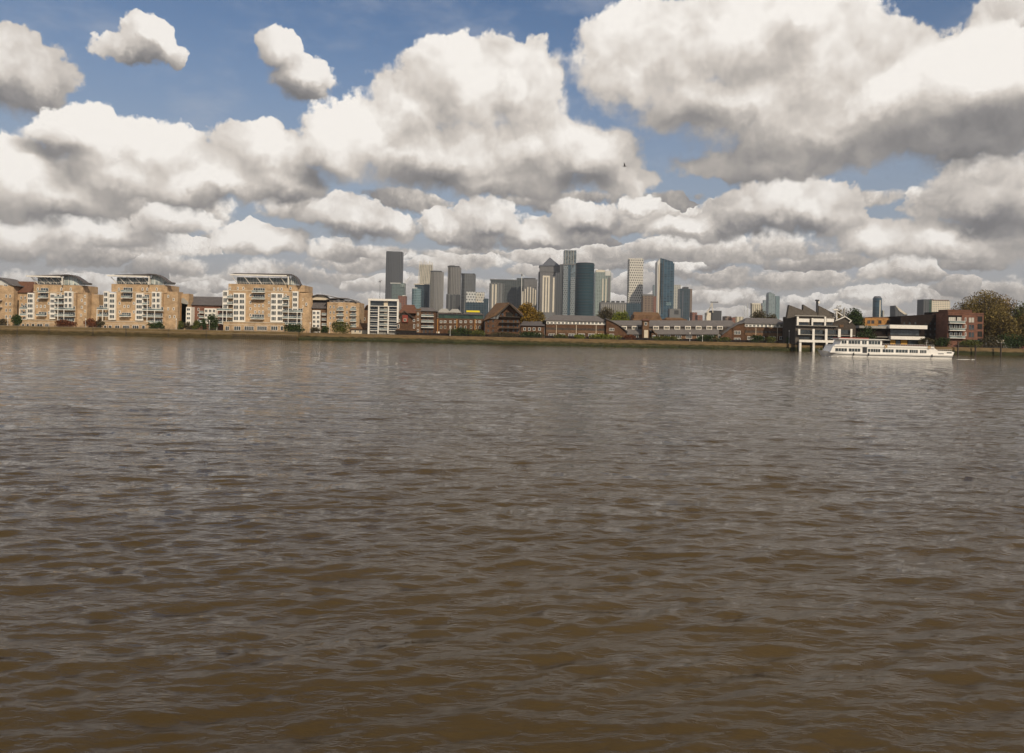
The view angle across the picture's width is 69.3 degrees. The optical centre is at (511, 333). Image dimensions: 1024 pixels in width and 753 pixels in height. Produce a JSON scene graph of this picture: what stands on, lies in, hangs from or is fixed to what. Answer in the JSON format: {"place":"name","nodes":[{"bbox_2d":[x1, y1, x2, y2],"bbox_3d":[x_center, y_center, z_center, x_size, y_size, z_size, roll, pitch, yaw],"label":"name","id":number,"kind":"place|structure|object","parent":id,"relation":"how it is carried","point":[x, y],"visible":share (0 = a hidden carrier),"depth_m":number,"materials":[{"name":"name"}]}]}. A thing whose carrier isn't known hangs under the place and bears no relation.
{"place":"outdoors","nodes":[
{"label":"outdoors","id":0,"kind":"place"},
{"bbox_2d":[0,333,1023,752],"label":"river water","id":1,"kind":"structure","parent":0,"point":[244,545],"depth_m":20.60,"materials":[{"name":"liquid"}]},
{"bbox_2d":[818,337,953,358],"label":"passenger boat","id":2,"kind":"object","parent":1,"relation":"on","point":[851,347],"visible":0.99,"depth_m":280.35,"materials":[{"name":"metal"}]},
{"bbox_2d":[0,0,1023,339],"label":"sky","id":3,"kind":"structure","parent":0,"point":[845,154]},
{"bbox_2d":[298,337,788,350],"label":"shore","id":4,"kind":"structure","parent":0,"point":[543,343],"depth_m":401.29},
{"bbox_2d":[300,332,1017,348],"bbox_3d":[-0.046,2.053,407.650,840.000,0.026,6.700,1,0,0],"label":"path","id":5,"kind":"structure","parent":0,"point":[567,338],"depth_m":404.62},
{"bbox_2d":[283,323,304,332],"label":"shrub","id":6,"kind":"object","parent":5,"relation":"on","point":[291,328],"visible":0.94,"depth_m":406.46,"materials":[{"name":"green plant"}]},
{"bbox_2d":[330,320,351,332],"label":"shrub","id":7,"kind":"object","parent":5,"relation":"on","point":[341,328],"visible":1,"depth_m":406.55,"materials":[{"name":"green plant"}]},
{"bbox_2d":[447,326,473,335],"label":"shrub","id":8,"kind":"object","parent":5,"relation":"on","point":[460,331],"visible":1,"depth_m":406.72,"materials":[{"name":"green plant"}]},
{"bbox_2d":[489,332,517,336],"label":"shrub","id":9,"kind":"object","parent":5,"relation":"on","point":[500,334],"visible":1,"depth_m":406.55,"materials":[{"name":"green plant"}]},
{"bbox_2d":[518,331,544,337],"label":"shrub","id":10,"kind":"object","parent":5,"relation":"on","point":[528,334],"visible":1,"depth_m":406.65,"materials":[{"name":"green plant"}]},
{"bbox_2d":[370,332,775,342],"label":"railing","id":11,"kind":"object","parent":5,"relation":"on","point":[575,337],"visible":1,"depth_m":404.57,"materials":[{"name":"metal"}]},
{"bbox_2d":[588,333,621,339],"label":"shrub","id":12,"kind":"object","parent":5,"relation":"on","point":[600,336],"visible":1,"depth_m":406.57,"materials":[{"name":"green plant"}]},
{"bbox_2d":[650,335,680,340],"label":"shrub","id":13,"kind":"object","parent":5,"relation":"on","point":[669,338],"visible":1,"depth_m":406.48,"materials":[{"name":"green plant"}]},
{"bbox_2d":[695,335,718,341],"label":"shrub","id":14,"kind":"object","parent":5,"relation":"on","point":[706,338],"visible":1,"depth_m":406.36,"materials":[{"name":"green plant"}]},
{"bbox_2d":[750,335,764,342],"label":"shrub","id":15,"kind":"object","parent":5,"relation":"on","point":[756,338],"visible":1,"depth_m":406.46,"materials":[{"name":"green plant"}]},
{"bbox_2d":[857,325,876,338],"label":"shrub","id":16,"kind":"object","parent":5,"relation":"on","point":[868,333],"visible":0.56,"depth_m":404.31,"materials":[{"name":"green plant"}]},
{"bbox_2d":[918,337,934,346],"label":"shrub","id":17,"kind":"object","parent":5,"relation":"on","point":[924,341],"visible":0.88,"depth_m":404.24,"materials":[{"name":"green plant"}]},
{"bbox_2d":[933,337,951,346],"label":"shrub","id":18,"kind":"object","parent":5,"relation":"on","point":[940,342],"visible":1,"depth_m":404.15,"materials":[{"name":"green plant"}]},
{"bbox_2d":[959,339,982,347],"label":"shrub","id":19,"kind":"object","parent":5,"relation":"on","point":[969,342],"visible":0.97,"depth_m":403.99,"materials":[{"name":"green plant"}]},
{"bbox_2d":[981,334,1003,347],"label":"shrub","id":20,"kind":"object","parent":5,"relation":"on","point":[990,342],"visible":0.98,"depth_m":404.21,"materials":[{"name":"green plant"}]},
{"bbox_2d":[993,333,1023,348],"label":"shrub","id":21,"kind":"object","parent":5,"relation":"on","point":[1019,342],"visible":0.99,"depth_m":404.26,"materials":[{"name":"green plant"}]},
{"bbox_2d":[890,305,906,316],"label":"wedge building","id":22,"kind":"structure","parent":0,"point":[895,310],"depth_m":1500.00,"materials":[{"name":"white stone"}]},
{"bbox_3d":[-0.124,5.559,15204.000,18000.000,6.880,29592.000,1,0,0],"label":"ground","id":23,"kind":"structure","parent":0,"visible":0},
{"bbox_2d":[0,277,23,325],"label":"apartment building","id":24,"kind":"structure","parent":23,"relation":"on","point":[9,288],"depth_m":424.00,"materials":[{"name":"brick"}]},
{"bbox_2d":[10,314,22,325],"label":"shrub","id":25,"kind":"object","parent":23,"relation":"on","point":[16,320],"visible":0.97,"depth_m":406.39,"materials":[{"name":"green plant"}]},
{"bbox_2d":[17,281,36,325],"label":"apartment wing","id":26,"kind":"structure","parent":23,"relation":"on","point":[25,290],"depth_m":428.00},
{"bbox_2d":[19,274,104,327],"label":"apartment block","id":27,"kind":"structure","parent":23,"relation":"on","point":[51,301],"depth_m":418.00,"materials":[{"name":"brick"}]},
{"bbox_2d":[55,319,76,326],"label":"shrub","id":28,"kind":"object","parent":23,"relation":"on","point":[63,323],"visible":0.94,"depth_m":406.40,"materials":[{"name":"red plant"}]},
{"bbox_2d":[83,318,98,327],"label":"shrub","id":29,"kind":"object","parent":23,"relation":"on","point":[90,322],"visible":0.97,"depth_m":406.34,"materials":[{"name":"red plant"}]},
{"bbox_2d":[96,274,192,328],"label":"apartment block","id":30,"kind":"structure","parent":23,"relation":"on","point":[140,303],"depth_m":418.00,"materials":[{"name":"brick"}]},
{"bbox_2d":[0,325,299,339],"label":"river wall","id":31,"kind":"structure","parent":23,"relation":"on","point":[150,332],"depth_m":400.00,"materials":[{"name":"stone"}]},
{"bbox_2d":[5,324,308,331],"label":"railing","id":32,"kind":"object","parent":31,"relation":"on","point":[159,327],"visible":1,"depth_m":401.27,"materials":[{"name":"metal"}]},
{"bbox_2d":[146,321,165,328],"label":"shrub","id":33,"kind":"object","parent":23,"relation":"on","point":[156,325],"visible":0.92,"depth_m":406.65,"materials":[{"name":"green plant"}]},
{"bbox_2d":[180,296,225,329],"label":"apartment wing","id":34,"kind":"structure","parent":23,"relation":"on","point":[201,308],"depth_m":428.00,"materials":[{"name":"paint"}]},
{"bbox_2d":[207,314,218,329],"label":"shrub","id":35,"kind":"object","parent":23,"relation":"on","point":[214,322],"visible":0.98,"depth_m":406.45,"materials":[{"name":"green plant"}]},
{"bbox_2d":[217,273,312,332],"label":"apartment block","id":36,"kind":"structure","parent":23,"relation":"on","point":[266,304],"depth_m":417.95,"materials":[{"name":"brick"}]},
{"bbox_2d":[311,294,342,332],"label":"apartment building","id":37,"kind":"structure","parent":23,"relation":"on","point":[319,313],"depth_m":424.00,"materials":[{"name":"white brick"}]},
{"bbox_2d":[326,298,363,333],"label":"apartment building","id":38,"kind":"structure","parent":23,"relation":"on","point":[349,311],"depth_m":421.00,"materials":[{"name":"brick"}]},
{"bbox_2d":[350,323,367,333],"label":"house","id":39,"kind":"structure","parent":23,"relation":"on","point":[362,328],"depth_m":420.00,"materials":[{"name":"white"}]},
{"bbox_2d":[368,299,400,334],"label":"apartment building","id":40,"kind":"structure","parent":23,"relation":"on","point":[383,314],"depth_m":411.09,"materials":[{"name":"concrete"}]},
{"bbox_2d":[385,251,403,298],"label":"tower","id":41,"kind":"structure","parent":23,"relation":"on","point":[394,266],"depth_m":2300.00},
{"bbox_2d":[390,283,405,298],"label":"tower","id":42,"kind":"structure","parent":23,"relation":"on","point":[398,289],"depth_m":2100.00,"materials":[{"name":"glass"}]},
{"bbox_2d":[398,295,406,308],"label":"tower","id":43,"kind":"structure","parent":23,"relation":"on","point":[403,300],"depth_m":1500.00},
{"bbox_2d":[396,305,416,334],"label":"house","id":44,"kind":"structure","parent":23,"relation":"on","point":[407,320],"depth_m":412.00,"materials":[{"name":"red brick"}]},
{"bbox_2d":[412,287,420,308],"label":"tower","id":45,"kind":"structure","parent":23,"relation":"on","point":[416,297],"depth_m":1901.65,"materials":[{"name":"glass"}]},
{"bbox_2d":[414,284,429,307],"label":"tower","id":46,"kind":"structure","parent":23,"relation":"on","point":[425,295],"depth_m":2000.00,"materials":[{"name":"blue glass"}]},
{"bbox_2d":[418,261,432,283],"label":"tower","id":47,"kind":"structure","parent":23,"relation":"on","point":[425,270],"depth_m":2350.00,"materials":[{"name":"white stone"}]},
{"bbox_2d":[415,307,437,332],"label":"apartment building","id":48,"kind":"structure","parent":23,"relation":"on","point":[425,320],"depth_m":413.88,"materials":[{"name":"red brick"}]},
{"bbox_2d":[430,271,443,310],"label":"tower","id":49,"kind":"structure","parent":23,"relation":"on","point":[436,288],"depth_m":1952.12,"materials":[{"name":"concrete"}]},
{"bbox_2d":[446,294,460,311],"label":"tower","id":50,"kind":"structure","parent":23,"relation":"on","point":[453,301],"depth_m":1849.20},
{"bbox_2d":[447,265,460,293],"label":"tower","id":51,"kind":"structure","parent":23,"relation":"on","point":[454,279],"depth_m":2050.00,"materials":[{"name":"concrete"}]},
{"bbox_2d":[436,313,484,333],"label":"terrace","id":52,"kind":"structure","parent":23,"relation":"on","point":[446,321],"depth_m":420.00,"materials":[{"name":"red brick"}]},
{"bbox_2d":[461,273,475,313],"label":"tower","id":53,"kind":"structure","parent":23,"relation":"on","point":[468,282],"depth_m":2100.68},
{"bbox_2d":[400,332,541,337],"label":"garden wall","id":54,"kind":"structure","parent":23,"relation":"on","point":[437,334],"depth_m":409.30,"materials":[{"name":"brick"}]},
{"bbox_2d":[466,292,475,301],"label":"tower","id":55,"kind":"structure","parent":23,"relation":"on","point":[470,296],"depth_m":1800.00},
{"bbox_2d":[465,301,483,313],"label":"office block","id":56,"kind":"structure","parent":23,"relation":"on","point":[474,306],"depth_m":1300.00,"materials":[{"name":"blue glass"}]},
{"bbox_2d":[476,292,484,302],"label":"tower","id":57,"kind":"structure","parent":23,"relation":"on","point":[480,296],"depth_m":1820.00,"materials":[{"name":"white stone"}]},
{"bbox_2d":[489,283,504,318],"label":"tower","id":58,"kind":"structure","parent":23,"relation":"on","point":[496,292],"depth_m":2000.00,"materials":[{"name":"white stone"}]},
{"bbox_2d":[484,302,522,334],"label":"house","id":59,"kind":"structure","parent":23,"relation":"on","point":[507,320],"depth_m":412.00,"materials":[{"name":"red brick"}]},
{"bbox_2d":[490,279,516,309],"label":"tower","id":60,"kind":"structure","parent":23,"relation":"on","point":[510,286],"depth_m":2150.00,"materials":[{"name":"grey glass"}]},
{"bbox_2d":[516,278,523,323],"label":"tower","id":61,"kind":"structure","parent":23,"relation":"on","point":[518,296],"depth_m":2100.00,"materials":[{"name":"grey glass"}]},
{"bbox_2d":[518,302,537,328],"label":"tree","id":62,"kind":"object","parent":23,"relation":"on","point":[529,312],"visible":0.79,"depth_m":422.98,"materials":[{"name":"yellow plant"}]},
{"bbox_2d":[522,278,537,309],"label":"tower","id":63,"kind":"structure","parent":23,"relation":"on","point":[529,293],"depth_m":2050.00,"materials":[{"name":"white stone"}]},
{"bbox_2d":[520,321,544,337],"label":"house","id":64,"kind":"structure","parent":23,"relation":"on","point":[532,326],"depth_m":416.00,"materials":[{"name":"red brick"}]},
{"bbox_2d":[300,333,787,347],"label":"river wall","id":65,"kind":"structure","parent":23,"relation":"on","point":[560,340],"depth_m":403.47,"materials":[{"name":"stone"}]},
{"bbox_2d":[537,258,558,311],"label":"tower","id":66,"kind":"structure","parent":23,"relation":"on","point":[549,267],"depth_m":2200.00,"materials":[{"name":"metal"}]},
{"bbox_2d":[542,276,555,334],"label":"tower","id":67,"kind":"structure","parent":23,"relation":"on","point":[548,298],"depth_m":1900.00,"materials":[{"name":"white stone"}]},
{"bbox_2d":[555,272,560,314],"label":"tower","id":68,"kind":"structure","parent":23,"relation":"on","point":[558,295],"depth_m":1950.00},
{"bbox_2d":[559,250,575,314],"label":"tower","id":69,"kind":"structure","parent":23,"relation":"on","point":[567,269],"depth_m":2148.50,"materials":[{"name":"glass"}]},
{"bbox_2d":[544,315,605,336],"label":"terrace","id":70,"kind":"structure","parent":23,"relation":"on","point":[572,325],"depth_m":415.85,"materials":[{"name":"red brick"}]},
{"bbox_2d":[574,262,594,315],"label":"tower","id":71,"kind":"structure","parent":23,"relation":"on","point":[584,290],"depth_m":1902.85,"materials":[{"name":"glass"}]},
{"bbox_2d":[593,270,610,315],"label":"tower","id":72,"kind":"structure","parent":23,"relation":"on","point":[602,285],"depth_m":2200.00,"materials":[{"name":"glass"}]},
{"bbox_2d":[596,306,616,319],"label":"tree","id":73,"kind":"object","parent":23,"relation":"on","point":[607,313],"visible":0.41,"depth_m":557.48,"materials":[{"name":"green plant"}]},
{"bbox_2d":[599,301,625,315],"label":"office block","id":74,"kind":"structure","parent":23,"relation":"on","point":[617,305],"depth_m":1500.00,"materials":[{"name":"concrete"}]},
{"bbox_2d":[604,318,627,336],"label":"house","id":75,"kind":"structure","parent":23,"relation":"on","point":[614,328],"depth_m":414.00,"materials":[{"name":"red brick"}]},
{"bbox_2d":[611,309,629,319],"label":"tree","id":76,"kind":"object","parent":23,"relation":"on","point":[620,316],"visible":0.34,"depth_m":518.87,"materials":[{"name":"green plant"}]},
{"bbox_2d":[545,336,708,340],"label":"garden wall","id":77,"kind":"structure","parent":23,"relation":"on","point":[571,337],"depth_m":409.30,"materials":[{"name":"brick"}]},
{"bbox_2d":[626,293,640,319],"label":"tower","id":78,"kind":"structure","parent":23,"relation":"on","point":[631,308],"depth_m":1600.00,"materials":[{"name":"blue glass"}]},
{"bbox_2d":[627,258,642,302],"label":"tower","id":79,"kind":"structure","parent":23,"relation":"on","point":[635,279],"depth_m":1950.00,"materials":[{"name":"white stone"}]},
{"bbox_2d":[641,319,649,337],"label":"stair turret","id":80,"kind":"object","parent":23,"relation":"on","point":[645,328],"visible":0.96,"depth_m":412.50,"materials":[{"name":"brown brick"}]},
{"bbox_2d":[630,312,661,319],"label":"building","id":81,"kind":"structure","parent":23,"relation":"on","point":[645,315],"depth_m":450.00,"materials":[{"name":"brown brick"}]},
{"bbox_2d":[641,294,656,311],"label":"tower","id":82,"kind":"structure","parent":23,"relation":"on","point":[648,302],"depth_m":1400.00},
{"bbox_2d":[655,258,673,318],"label":"tower","id":83,"kind":"structure","parent":23,"relation":"on","point":[664,281],"depth_m":1850.00,"materials":[{"name":"blue glass"}]},
{"bbox_2d":[611,320,734,341],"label":"terrace","id":84,"kind":"structure","parent":23,"relation":"on","point":[682,329],"depth_m":418.50,"materials":[{"name":"brown brick"}]},
{"bbox_2d":[668,309,680,317],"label":"tower","id":85,"kind":"structure","parent":23,"relation":"on","point":[674,313],"depth_m":1300.00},
{"bbox_2d":[673,285,680,308],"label":"tower","id":86,"kind":"structure","parent":23,"relation":"on","point":[676,287],"depth_m":2200.00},
{"bbox_2d":[677,287,691,319],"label":"tower","id":87,"kind":"structure","parent":23,"relation":"on","point":[685,300],"depth_m":2000.00,"materials":[{"name":"blue glass"}]},
{"bbox_2d":[709,311,721,319],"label":"building","id":88,"kind":"structure","parent":23,"relation":"on","point":[716,315],"depth_m":1600.00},
{"bbox_2d":[719,322,744,339],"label":"house","id":89,"kind":"structure","parent":23,"relation":"on","point":[735,331],"depth_m":414.00,"materials":[{"name":"red brick"}]},
{"bbox_2d":[712,339,782,342],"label":"garden wall","id":90,"kind":"structure","parent":23,"relation":"on","point":[750,341],"depth_m":409.30,"materials":[{"name":"brick"}]},
{"bbox_2d":[750,303,761,317],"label":"tower","id":91,"kind":"structure","parent":23,"relation":"on","point":[755,307],"depth_m":2400.00,"materials":[{"name":"white stone"}]},
{"bbox_2d":[750,309,767,317],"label":"tree","id":92,"kind":"object","parent":23,"relation":"on","point":[759,314],"visible":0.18,"depth_m":518.46,"materials":[{"name":"green plant"}]},
{"bbox_2d":[737,318,782,340],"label":"terrace","id":93,"kind":"structure","parent":23,"relation":"on","point":[765,328],"depth_m":416.00,"materials":[{"name":"red brick"}]},
{"bbox_2d":[766,292,775,316],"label":"tower","id":94,"kind":"structure","parent":23,"relation":"on","point":[770,302],"depth_m":2700.00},
{"bbox_2d":[775,296,779,318],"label":"tower","id":95,"kind":"structure","parent":23,"relation":"on","point":[777,304],"depth_m":3000.00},
{"bbox_2d":[782,300,855,350],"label":"boathouse","id":96,"kind":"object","parent":23,"relation":"on","point":[805,325],"visible":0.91,"depth_m":399.00,"materials":[{"name":"white concrete"}]},
{"bbox_2d":[846,308,864,325],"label":"tree","id":97,"kind":"object","parent":23,"relation":"on","point":[855,317],"visible":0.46,"depth_m":421.22,"materials":[{"name":"green plant"}]},
{"bbox_2d":[862,317,889,325],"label":"house","id":98,"kind":"structure","parent":23,"relation":"on","point":[873,321],"depth_m":430.00,"materials":[{"name":"orange brick"}]},
{"bbox_2d":[872,296,883,316],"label":"tower","id":99,"kind":"structure","parent":23,"relation":"on","point":[877,311],"depth_m":2002.02,"materials":[{"name":"blue glass"}]},
{"bbox_2d":[856,325,926,344],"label":"pavilion","id":100,"kind":"structure","parent":23,"relation":"on","point":[902,334],"depth_m":407.95,"materials":[{"name":"paint"}]},
{"bbox_2d":[890,329,918,335],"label":"window","id":101,"kind":"structure","parent":100,"relation":"in","point":[892,331],"depth_m":407.97,"materials":[{"name":"glass"}]},
{"bbox_2d":[787,343,1023,355],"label":"river wall","id":102,"kind":"structure","parent":23,"relation":"on","point":[991,351],"depth_m":401.50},
{"bbox_2d":[889,312,937,346],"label":"apartment building","id":103,"kind":"structure","parent":23,"relation":"on","point":[928,319],"depth_m":418.00,"materials":[{"name":"brick"}]},
{"bbox_2d":[917,299,931,314],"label":"office block","id":104,"kind":"structure","parent":23,"relation":"on","point":[924,306],"depth_m":1500.00,"materials":[{"name":"grey glass"}]},
{"bbox_2d":[932,299,949,311],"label":"office block","id":105,"kind":"structure","parent":23,"relation":"on","point":[937,305],"depth_m":1500.00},
{"bbox_2d":[933,309,983,347],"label":"apartment building","id":106,"kind":"structure","parent":23,"relation":"on","point":[954,326],"depth_m":406.50,"materials":[{"name":"brick"}]},
{"bbox_2d":[950,296,985,312],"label":"tree","id":107,"kind":"object","parent":23,"relation":"on","point":[964,304],"visible":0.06,"depth_m":431.09,"materials":[{"name":"green plant"}]},
{"bbox_2d":[961,289,1010,346],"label":"tree","id":108,"kind":"object","parent":23,"relation":"on","point":[990,309],"visible":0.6,"depth_m":420.40,"materials":[{"name":"brown plant"}]},
{"bbox_2d":[983,311,1021,340],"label":"tree","id":109,"kind":"object","parent":23,"relation":"on","point":[1008,326],"visible":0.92,"depth_m":413.12,"materials":[{"name":"green plant"}]},
{"bbox_2d":[992,294,1016,347],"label":"tree","id":110,"kind":"object","parent":23,"relation":"on","point":[1011,305],"visible":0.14,"depth_m":423.34,"materials":[{"name":"green plant"}]},
{"bbox_2d":[1010,301,1023,332],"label":"tree","id":111,"kind":"object","parent":23,"relation":"on","point":[1018,312],"visible":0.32,"depth_m":418.21,"materials":[{"name":"green plant"}]},
{"bbox_2d":[1015,313,1023,337],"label":"tree","id":112,"kind":"object","parent":23,"relation":"on","point":[1021,326],"visible":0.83,"depth_m":413.51,"materials":[{"name":"green plant"}]},
{"label":"river","id":113,"kind":"structure","parent":0,"visible":0},
{"bbox_2d":[793,345,824,351],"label":"river wall","id":114,"kind":"structure","parent":113,"relation":"in","point":[806,347],"depth_m":397.61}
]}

